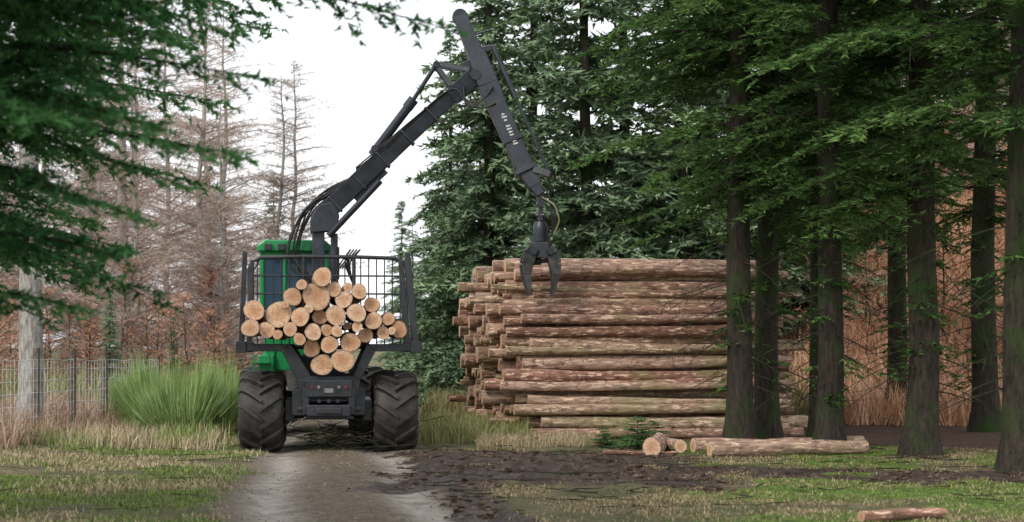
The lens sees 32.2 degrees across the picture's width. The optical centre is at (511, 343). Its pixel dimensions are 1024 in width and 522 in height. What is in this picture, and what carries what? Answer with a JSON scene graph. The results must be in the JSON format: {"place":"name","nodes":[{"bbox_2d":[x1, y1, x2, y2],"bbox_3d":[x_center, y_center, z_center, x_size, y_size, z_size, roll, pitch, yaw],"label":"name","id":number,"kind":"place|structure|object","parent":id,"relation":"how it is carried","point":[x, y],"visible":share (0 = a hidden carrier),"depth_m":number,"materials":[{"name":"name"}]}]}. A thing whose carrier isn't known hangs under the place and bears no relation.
{"place":"outdoors","nodes":[
{"label":"outdoors","id":0,"kind":"place"},
{"bbox_2d":[0,403,391,521],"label":"verge grass","id":1,"kind":"structure","parent":0,"point":[125,434],"depth_m":24.07,"materials":[{"name":"plant"}]},
{"bbox_2d":[196,435,451,521],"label":"gravel","id":2,"kind":"structure","parent":0,"point":[319,484],"depth_m":21.93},
{"bbox_2d":[0,0,970,347],"label":"sky","id":3,"kind":"structure","parent":0,"point":[368,86],"materials":[{"name":"white"}]},
{"bbox_2d":[0,197,1023,521],"bbox_3d":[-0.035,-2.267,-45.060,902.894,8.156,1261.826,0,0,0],"label":"ground","id":4,"kind":"structure","parent":0,"point":[296,501],"depth_m":21.56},
{"bbox_2d":[0,300,18,381],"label":"larch sapling","id":5,"kind":"object","parent":4,"relation":"on","point":[10,350],"visible":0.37,"depth_m":42.40,"materials":[{"name":"plant"}]},
{"bbox_2d":[0,288,18,394],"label":"larch sapling","id":6,"kind":"object","parent":4,"relation":"on","point":[2,326],"visible":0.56,"depth_m":39.01,"materials":[{"name":"plant"}]},
{"bbox_2d":[0,269,18,380],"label":"larch sapling","id":7,"kind":"object","parent":4,"relation":"on","point":[9,337],"visible":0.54,"depth_m":40.67,"materials":[{"name":"plant"}]},
{"bbox_2d":[0,278,47,371],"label":"larch sapling","id":8,"kind":"object","parent":4,"relation":"on","point":[13,325],"visible":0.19,"depth_m":49.00,"materials":[{"name":"plant"}]},
{"bbox_2d":[0,212,48,363],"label":"spruce tree","id":9,"kind":"object","parent":4,"relation":"on","point":[16,325],"visible":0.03,"depth_m":57.74,"materials":[{"name":"green plant"}]},
{"bbox_2d":[0,33,61,359],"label":"larch tree","id":10,"kind":"object","parent":4,"relation":"on","point":[5,280],"visible":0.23,"depth_m":45.19,"materials":[{"name":"brown plant"}]},
{"bbox_2d":[8,285,80,387],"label":"larch sapling","id":11,"kind":"object","parent":4,"relation":"on","point":[49,292],"visible":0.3,"depth_m":42.53,"materials":[{"name":"plant"}]},
{"bbox_2d":[0,33,95,339],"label":"larch tree","id":12,"kind":"object","parent":4,"relation":"on","point":[14,320],"visible":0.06,"depth_m":52.19,"materials":[{"name":"brown plant"}]},
{"bbox_2d":[43,323,66,385],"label":"larch sapling","id":13,"kind":"object","parent":4,"relation":"on","point":[44,356],"visible":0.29,"depth_m":41.53,"materials":[{"name":"plant"}]},
{"bbox_2d":[0,23,116,345],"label":"larch tree","id":14,"kind":"object","parent":4,"relation":"on","point":[42,167],"visible":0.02,"depth_m":59.91,"materials":[{"name":"brown plant"}]},
{"bbox_2d":[0,23,121,423],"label":"larch tree","id":15,"kind":"object","parent":4,"relation":"on","point":[30,335],"visible":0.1,"depth_m":30.33,"materials":[{"name":"grey plant"}]},
{"bbox_2d":[0,380,132,451],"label":"dry grass","id":16,"kind":"structure","parent":4,"relation":"on","point":[51,407],"depth_m":30.47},
{"bbox_2d":[46,296,88,380],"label":"larch sapling","id":17,"kind":"object","parent":4,"relation":"on","point":[69,325],"visible":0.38,"depth_m":44.98,"materials":[{"name":"plant"}]},
{"bbox_2d":[47,142,112,362],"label":"spruce tree","id":18,"kind":"object","parent":4,"relation":"on","point":[76,304],"visible":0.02,"depth_m":79.72,"materials":[{"name":"green plant"}]},
{"bbox_2d":[0,347,160,434],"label":"wire fence","id":19,"kind":"object","parent":4,"relation":"on","point":[36,368],"visible":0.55,"depth_m":31.51,"materials":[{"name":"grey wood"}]},
{"bbox_2d":[55,290,111,381],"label":"larch sapling","id":20,"kind":"object","parent":4,"relation":"on","point":[83,324],"visible":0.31,"depth_m":44.89,"materials":[{"name":"plant"}]},
{"bbox_2d":[56,290,110,377],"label":"larch sapling","id":21,"kind":"object","parent":4,"relation":"on","point":[89,332],"visible":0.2,"depth_m":44.87,"materials":[{"name":"plant"}]},
{"bbox_2d":[68,315,101,383],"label":"larch sapling","id":22,"kind":"object","parent":4,"relation":"on","point":[86,348],"visible":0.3,"depth_m":43.81,"materials":[{"name":"plant"}]},
{"bbox_2d":[61,304,114,390],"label":"larch sapling","id":23,"kind":"object","parent":4,"relation":"on","point":[89,346],"visible":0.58,"depth_m":41.04,"materials":[{"name":"plant"}]},
{"bbox_2d":[9,40,171,368],"bbox_3d":[-11.074,-3.240,45.970,4.632,9.735,4.987,0,0,13],"label":"larch tree","id":24,"kind":"object","parent":4,"relation":"on","point":[84,175],"visible":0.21,"depth_m":46.14,"materials":[{"name":"brown plant"}]},
{"bbox_2d":[1,8,187,348],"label":"larch tree","id":25,"kind":"object","parent":4,"relation":"on","point":[112,189],"visible":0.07,"depth_m":56.47,"materials":[{"name":"brown plant"}]},
{"bbox_2d":[0,20,197,374],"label":"larch tree","id":26,"kind":"object","parent":4,"relation":"on","point":[112,197],"visible":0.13,"depth_m":50.19,"materials":[{"name":"brown plant"}]},
{"bbox_2d":[90,293,125,390],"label":"spruce tree","id":27,"kind":"object","parent":4,"relation":"on","point":[108,333],"visible":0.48,"depth_m":41.97,"materials":[{"name":"green plant"}]},
{"bbox_2d":[0,0,218,125],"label":"spruce tree","id":28,"kind":"object","parent":4,"relation":"on","point":[23,106],"visible":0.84,"depth_m":11.02,"materials":[{"name":"green plant"}]},
{"bbox_2d":[80,255,167,373],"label":"larch sapling","id":29,"kind":"object","parent":4,"relation":"on","point":[123,266],"visible":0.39,"depth_m":43.81,"materials":[{"name":"plant"}]},
{"bbox_2d":[69,9,179,372],"bbox_3d":[-9.714,-5.124,44.751,2.573,13.642,2.801,0,0,29],"label":"larch tree","id":30,"kind":"object","parent":4,"relation":"on","point":[122,197],"visible":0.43,"depth_m":44.87,"materials":[{"name":"brown plant"}]},
{"bbox_2d":[42,61,213,374],"bbox_3d":[-9.361,-2.825,43.961,4.343,9.126,4.675,0,0,10],"label":"larch tree","id":31,"kind":"object","parent":4,"relation":"on","point":[158,259],"visible":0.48,"depth_m":44.06,"materials":[{"name":"brown plant"}]},
{"bbox_2d":[114,319,141,379],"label":"larch sapling","id":32,"kind":"object","parent":4,"relation":"on","point":[130,325],"visible":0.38,"depth_m":43.24,"materials":[{"name":"plant"}]},
{"bbox_2d":[47,0,211,344],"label":"larch tree","id":33,"kind":"object","parent":4,"relation":"on","point":[147,162],"visible":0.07,"depth_m":67.99,"materials":[{"name":"brown plant"}]},
{"bbox_2d":[90,344,179,426],"bbox_3d":[-7.186,0.763,34.535,1.923,1.741,2.406,0,0,36],"label":"broom bush","id":34,"kind":"object","parent":4,"relation":"on","point":[133,382],"visible":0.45,"depth_m":34.20,"materials":[{"name":"green plant"}]},
{"bbox_2d":[0,0,288,318],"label":"spruce tree","id":35,"kind":"object","parent":4,"relation":"on","point":[85,223],"visible":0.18,"depth_m":17.10,"materials":[{"name":"green plant"}]},
{"bbox_2d":[119,296,179,372],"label":"larch sapling","id":36,"kind":"object","parent":4,"relation":"on","point":[150,331],"visible":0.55,"depth_m":39.45,"materials":[{"name":"plant"}]},
{"bbox_2d":[132,300,177,373],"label":"larch sapling","id":37,"kind":"object","parent":4,"relation":"on","point":[157,346],"visible":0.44,"depth_m":43.57,"materials":[{"name":"plant"}]},
{"bbox_2d":[142,307,171,365],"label":"larch sapling","id":38,"kind":"object","parent":4,"relation":"on","point":[160,337],"visible":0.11,"depth_m":47.55,"materials":[{"name":"plant"}]},
{"bbox_2d":[143,305,201,382],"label":"larch sapling","id":39,"kind":"object","parent":4,"relation":"on","point":[168,316],"visible":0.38,"depth_m":40.68,"materials":[{"name":"plant"}]},
{"bbox_2d":[161,315,185,379],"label":"spruce tree","id":40,"kind":"object","parent":4,"relation":"on","point":[173,335],"visible":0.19,"depth_m":40.95,"materials":[{"name":"green plant"}]},
{"bbox_2d":[116,349,232,430],"bbox_3d":[-6.148,0.814,33.099,2.397,1.683,2.590,0,0,-28],"label":"broom bush","id":41,"kind":"object","parent":4,"relation":"on","point":[160,407],"visible":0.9,"depth_m":32.97,"materials":[{"name":"green plant"}]},
{"bbox_2d":[96,0,252,365],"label":"larch tree","id":42,"kind":"object","parent":4,"relation":"on","point":[167,229],"visible":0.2,"depth_m":55.09,"materials":[{"name":"brown plant"}]},
{"bbox_2d":[161,298,208,370],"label":"larch sapling","id":43,"kind":"object","parent":4,"relation":"on","point":[180,314],"visible":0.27,"depth_m":44.65,"materials":[{"name":"plant"}]},
{"bbox_2d":[161,291,228,383],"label":"larch sapling","id":44,"kind":"object","parent":4,"relation":"on","point":[182,319],"visible":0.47,"depth_m":39.11,"materials":[{"name":"plant"}]},
{"bbox_2d":[115,4,276,360],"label":"larch tree","id":45,"kind":"object","parent":4,"relation":"on","point":[192,154],"visible":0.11,"depth_m":65.64,"materials":[{"name":"brown plant"}]},
{"bbox_2d":[147,90,263,377],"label":"larch tree","id":46,"kind":"object","parent":4,"relation":"on","point":[220,217],"visible":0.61,"depth_m":46.81,"materials":[{"name":"brown plant"}]},
{"bbox_2d":[175,360,240,430],"bbox_3d":[-5.605,0.932,33.822,2.458,1.439,2.662,0,0,36],"label":"broom bush","id":47,"kind":"object","parent":4,"relation":"on","point":[233,414],"visible":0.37,"depth_m":33.42,"materials":[{"name":"green plant"}]},
{"bbox_2d":[131,0,286,370],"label":"larch tree","id":48,"kind":"object","parent":4,"relation":"on","point":[199,204],"visible":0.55,"depth_m":51.68,"materials":[{"name":"brown plant"}]},
{"bbox_2d":[190,320,231,371],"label":"larch sapling","id":49,"kind":"object","parent":4,"relation":"on","point":[214,344],"visible":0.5,"depth_m":38.98,"materials":[{"name":"plant"}]},
{"bbox_2d":[182,307,240,374],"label":"larch sapling","id":50,"kind":"object","parent":4,"relation":"on","point":[207,313],"visible":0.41,"depth_m":40.25,"materials":[{"name":"plant"}]},
{"bbox_2d":[181,152,242,372],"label":"spruce tree","id":51,"kind":"object","parent":4,"relation":"on","point":[211,166],"visible":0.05,"depth_m":81.99,"materials":[{"name":"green plant"}]},
{"bbox_2d":[184,351,242,385],"bbox_3d":[-6.011,0.757,36.069,2.514,1.727,2.434,0,0,0],"label":"broom bush","id":52,"kind":"object","parent":4,"relation":"on","point":[225,367],"visible":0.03,"depth_m":36.15,"materials":[{"name":"green plant"}]},
{"bbox_2d":[138,4,291,363],"bbox_3d":[-9.730,-4.883,60.271,6.387,13.453,6.521,0,0,-14],"label":"larch tree","id":53,"kind":"object","parent":4,"relation":"on","point":[222,51],"visible":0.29,"depth_m":60.13,"materials":[{"name":"brown plant"}]},
{"bbox_2d":[182,273,249,375],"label":"larch sapling","id":54,"kind":"object","parent":4,"relation":"on","point":[210,280],"visible":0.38,"depth_m":46.69,"materials":[{"name":"plant"}]},
{"bbox_2d":[180,262,257,378],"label":"larch sapling","id":55,"kind":"object","parent":4,"relation":"on","point":[207,275],"visible":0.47,"depth_m":46.69,"materials":[{"name":"plant"}]},
{"bbox_2d":[196,307,242,376],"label":"larch sapling","id":56,"kind":"object","parent":4,"relation":"on","point":[223,315],"visible":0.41,"depth_m":43.37,"materials":[{"name":"plant"}]},
{"bbox_2d":[0,0,471,331],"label":"spruce tree","id":57,"kind":"object","parent":4,"relation":"on","point":[41,52],"visible":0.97,"depth_m":11.87,"materials":[{"name":"green plant"}]},
{"bbox_2d":[240,175,296,382],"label":"spruce tree","id":58,"kind":"object","parent":4,"relation":"on","point":[274,215],"visible":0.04,"depth_m":74.90,"materials":[{"name":"green plant"}]},
{"bbox_2d":[203,72,359,390],"bbox_3d":[-6.882,-3.343,55.811,5.360,10.465,4.980,0,0,18],"label":"larch tree","id":59,"kind":"object","parent":4,"relation":"on","point":[290,384],"visible":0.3,"depth_m":55.72,"materials":[{"name":"brown plant"}]},
{"bbox_2d":[229,60,370,387],"bbox_3d":[-7.821,-4.216,64.261,5.807,12.230,5.928,0,0,29],"label":"larch tree","id":60,"kind":"object","parent":4,"relation":"on","point":[295,167],"visible":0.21,"depth_m":64.16,"materials":[{"name":"brown plant"}]},
{"bbox_2d":[352,430,375,448],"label":"spruce sapling","id":61,"kind":"object","parent":4,"relation":"on","point":[366,445],"visible":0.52,"depth_m":29.27,"materials":[{"name":"green plant"}]},
{"bbox_2d":[236,8,560,451],"bbox_3d":[-2.167,-2.179,32.855,5.861,7.838,10.089,0,0,-6],"label":"forwarder","id":62,"kind":"object","parent":4,"relation":"on","point":[295,321],"visible":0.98,"depth_m":29.52,"materials":[{"name":"metal"}]},
{"bbox_2d":[264,259,311,309],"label":"cab windows","id":63,"kind":"structure","parent":62,"relation":"in","point":[269,262],"depth_m":33.53,"materials":[{"name":"blue glass"}]},
{"bbox_2d":[372,201,425,368],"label":"spruce tree","id":64,"kind":"object","parent":4,"relation":"on","point":[387,355],"visible":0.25,"depth_m":109.86,"materials":[{"name":"green plant"}]},
{"bbox_2d":[386,217,424,368],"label":"spruce tree","id":65,"kind":"object","parent":4,"relation":"on","point":[412,236],"visible":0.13,"depth_m":99.85,"materials":[{"name":"green plant"}]},
{"bbox_2d":[397,187,442,368],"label":"spruce tree","id":66,"kind":"object","parent":4,"relation":"on","point":[419,310],"visible":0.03,"depth_m":91.98,"materials":[{"name":"green plant"}]},
{"bbox_2d":[402,153,473,379],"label":"spruce tree","id":67,"kind":"object","parent":4,"relation":"on","point":[434,291],"visible":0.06,"depth_m":79.93,"materials":[{"name":"green plant"}]},
{"bbox_2d":[394,33,494,389],"bbox_3d":[-2.387,-4.569,63.059,5.065,13.429,4.586,0,0,42],"label":"spruce tree","id":68,"kind":"object","parent":4,"relation":"on","point":[439,201],"visible":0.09,"depth_m":62.75,"materials":[{"name":"green plant"}]},
{"bbox_2d":[430,1,513,374],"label":"spruce tree","id":69,"kind":"object","parent":4,"relation":"on","point":[484,5],"depth_m":71.74,"materials":[{"name":"green plant"}]},
{"bbox_2d":[381,0,570,406],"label":"spruce tree","id":70,"kind":"object","parent":4,"relation":"on","point":[481,203],"visible":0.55,"depth_m":49.62,"materials":[{"name":"green plant"}]},
{"bbox_2d":[0,130,1006,426],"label":"dry bracken","id":71,"kind":"object","parent":4,"relation":"on","point":[876,408],"visible":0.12,"depth_m":41.75,"materials":[{"name":"plant"}]},
{"bbox_2d":[418,0,595,388],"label":"spruce tree","id":72,"kind":"object","parent":4,"relation":"on","point":[539,24],"visible":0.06,"depth_m":55.47,"materials":[{"name":"green plant"}]},
{"bbox_2d":[0,416,1023,510],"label":"fallen branches","id":73,"kind":"object","parent":4,"relation":"on","point":[353,431],"visible":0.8,"depth_m":24.91,"materials":[{"name":"brown wood"}]},
{"bbox_2d":[418,404,615,447],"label":"tall grass","id":74,"kind":"structure","parent":4,"relation":"on","point":[455,427],"depth_m":30.68,"materials":[{"name":"plant"}]},
{"bbox_2d":[486,0,696,259],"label":"spruce tree","id":75,"kind":"object","parent":4,"relation":"on","point":[568,84],"visible":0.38,"depth_m":45.64,"materials":[{"name":"green plant"}]},
{"bbox_2d":[589,426,620,447],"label":"spruce sapling","id":76,"kind":"object","parent":4,"relation":"on","point":[603,441],"visible":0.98,"depth_m":29.15,"materials":[{"name":"green plant"}]},
{"bbox_2d":[537,0,717,258],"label":"spruce tree","id":77,"kind":"object","parent":4,"relation":"on","point":[631,8],"visible":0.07,"depth_m":51.74,"materials":[{"name":"green plant"}]},
{"bbox_2d":[449,258,807,438],"bbox_3d":[2.221,0.095,35.008,6.676,3.458,6.614,0,0,-8],"label":"log pile","id":78,"kind":"object","parent":4,"relation":"on","point":[583,349],"visible":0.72,"depth_m":32.57,"materials":[{"name":"brown wood"}]},
{"bbox_2d":[609,415,658,448],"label":"spruce sapling","id":79,"kind":"object","parent":4,"relation":"on","point":[633,441],"visible":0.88,"depth_m":28.84,"materials":[{"name":"green plant"}]},
{"bbox_2d":[603,450,676,455],"bbox_3d":[1.949,1.663,27.044,1.120,0.089,0.093,0,0,5],"label":"felled log","id":80,"kind":"object","parent":4,"relation":"on","point":[618,452],"visible":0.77,"depth_m":27.02,"materials":[{"name":"brown wood"}]},
{"bbox_2d":[643,433,666,454],"bbox_3d":[2.229,1.566,27.500,0.290,0.331,1.637,0,0,9],"label":"felled log","id":81,"kind":"object","parent":4,"relation":"on","point":[656,444],"visible":0.94,"depth_m":26.70,"materials":[{"name":"brown wood"}]},
{"bbox_2d":[641,421,676,446],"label":"spruce sapling","id":82,"kind":"object","parent":4,"relation":"on","point":[658,424],"visible":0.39,"depth_m":29.08,"materials":[{"name":"green plant"}]},
{"bbox_2d":[666,437,686,452],"bbox_3d":[2.537,1.599,28.250,0.213,0.233,1.327,0,0,-7],"label":"felled log","id":83,"kind":"object","parent":4,"relation":"on","point":[679,445],"visible":0.59,"depth_m":27.60,"materials":[{"name":"brown wood"}]},
{"bbox_2d":[347,447,1023,521],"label":"mud clods","id":84,"kind":"object","parent":4,"relation":"on","point":[488,481],"visible":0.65,"depth_m":22.95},
{"bbox_2d":[582,0,792,302],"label":"spruce tree","id":85,"kind":"object","parent":4,"relation":"on","point":[656,200],"visible":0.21,"depth_m":46.54,"materials":[{"name":"green plant"}]},
{"bbox_2d":[605,5,790,259],"bbox_3d":[6.144,-8.116,53.263,7.738,20.517,7.006,0,0,-37],"label":"spruce tree","id":86,"kind":"object","parent":4,"relation":"on","point":[705,237],"visible":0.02,"depth_m":51.73,"materials":[{"name":"green plant"}]},
{"bbox_2d":[455,444,1023,521],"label":"mossy grass","id":87,"kind":"structure","parent":4,"relation":"on","point":[655,498],"depth_m":19.64,"materials":[{"name":"plant"}]},
{"bbox_2d":[549,0,938,438],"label":"spruce tree","id":88,"kind":"object","parent":4,"relation":"on","point":[738,387],"visible":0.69,"depth_m":29.12,"materials":[{"name":"green plant"}]},
{"bbox_2d":[593,0,949,438],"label":"spruce tree","id":89,"kind":"object","parent":4,"relation":"on","point":[767,422],"visible":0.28,"depth_m":30.17,"materials":[{"name":"green plant"}]},
{"bbox_2d":[690,436,864,451],"bbox_3d":[4.275,1.617,28.400,3.036,0.283,0.242,0,0,-19],"label":"felled log","id":90,"kind":"object","parent":4,"relation":"on","point":[698,444],"visible":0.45,"depth_m":28.03,"materials":[{"name":"brown wood"}]},
{"bbox_2d":[707,439,868,456],"bbox_3d":[4.250,1.602,27.249,2.612,0.255,0.228,0,0,-16],"label":"felled log","id":91,"kind":"object","parent":4,"relation":"on","point":[767,448],"visible":0.95,"depth_m":27.14,"materials":[{"name":"brown wood"}]},
{"bbox_2d":[701,0,900,437],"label":"spruce tree","id":92,"kind":"object","parent":4,"relation":"on","point":[811,361],"visible":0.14,"depth_m":31.50,"materials":[{"name":"green plant"}]},
{"bbox_2d":[699,1,907,341],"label":"spruce tree","id":93,"kind":"object","parent":4,"relation":"on","point":[795,267],"visible":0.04,"depth_m":46.29,"materials":[{"name":"green plant"}]},
{"bbox_2d":[638,0,1008,440],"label":"spruce tree","id":94,"kind":"object","parent":4,"relation":"on","point":[830,421],"visible":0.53,"depth_m":28.10,"materials":[{"name":"green plant"}]},
{"bbox_2d":[716,1,940,425],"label":"spruce tree","id":95,"kind":"object","parent":4,"relation":"on","point":[891,243],"visible":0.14,"depth_m":36.24,"materials":[{"name":"green plant"}]},
{"bbox_2d":[793,239,876,357],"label":"larch sapling","id":96,"kind":"object","parent":4,"relation":"on","point":[845,313],"visible":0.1,"depth_m":42.91,"materials":[{"name":"plant"}]},
{"bbox_2d":[689,0,1013,456],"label":"spruce tree","id":97,"kind":"object","parent":4,"relation":"on","point":[924,351],"visible":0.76,"depth_m":27.16,"materials":[{"name":"green plant"}]},
{"bbox_2d":[752,0,973,421],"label":"spruce tree","id":98,"kind":"object","parent":4,"relation":"on","point":[898,310],"visible":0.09,"depth_m":38.40,"materials":[{"name":"green plant"}]},
{"bbox_2d":[844,248,887,354],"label":"larch sapling","id":99,"kind":"object","parent":4,"relation":"on","point":[867,283],"visible":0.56,"depth_m":43.57,"materials":[{"name":"plant"}]},
{"bbox_2d":[842,200,907,335],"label":"larch sapling","id":100,"kind":"object","parent":4,"relation":"on","point":[863,286],"visible":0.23,"depth_m":44.53,"materials":[{"name":"plant"}]},
{"bbox_2d":[760,0,1023,471],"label":"spruce tree","id":101,"kind":"object","parent":4,"relation":"on","point":[1010,456],"visible":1,"depth_m":23.93,"materials":[{"name":"green plant"}]},
{"bbox_2d":[857,507,945,521],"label":"felled log","id":102,"kind":"object","parent":4,"relation":"on","point":[886,515],"visible":1,"depth_m":16.63,"materials":[{"name":"brown wood"}]},
{"bbox_2d":[841,0,1011,431],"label":"spruce tree","id":103,"kind":"object","parent":4,"relation":"on","point":[982,215],"visible":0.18,"depth_m":34.47,"materials":[{"name":"green plant"}]},
{"bbox_2d":[935,192,970,334],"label":"larch sapling","id":104,"kind":"object","parent":4,"relation":"on","point":[943,300],"visible":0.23,"depth_m":44.60,"materials":[{"name":"plant"}]},
{"bbox_2d":[939,199,1004,362],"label":"larch sapling","id":105,"kind":"object","parent":4,"relation":"on","point":[999,342],"visible":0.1,"depth_m":42.66,"materials":[{"name":"plant"}]},
{"bbox_2d":[934,1,1010,199],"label":"larch tree","id":106,"kind":"object","parent":4,"relation":"on","point":[970,146],"visible":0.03,"depth_m":51.67,"materials":[{"name":"green plant"}]},
{"bbox_2d":[940,204,1004,340],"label":"larch sapling","id":107,"kind":"object","parent":4,"relation":"on","point":[970,286],"visible":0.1,"depth_m":43.56,"materials":[{"name":"plant"}]},
{"bbox_2d":[966,8,1010,138],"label":"larch tree","id":108,"kind":"object","parent":4,"relation":"on","point":[1001,79],"visible":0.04,"depth_m":57.10,"materials":[{"name":"green plant"}]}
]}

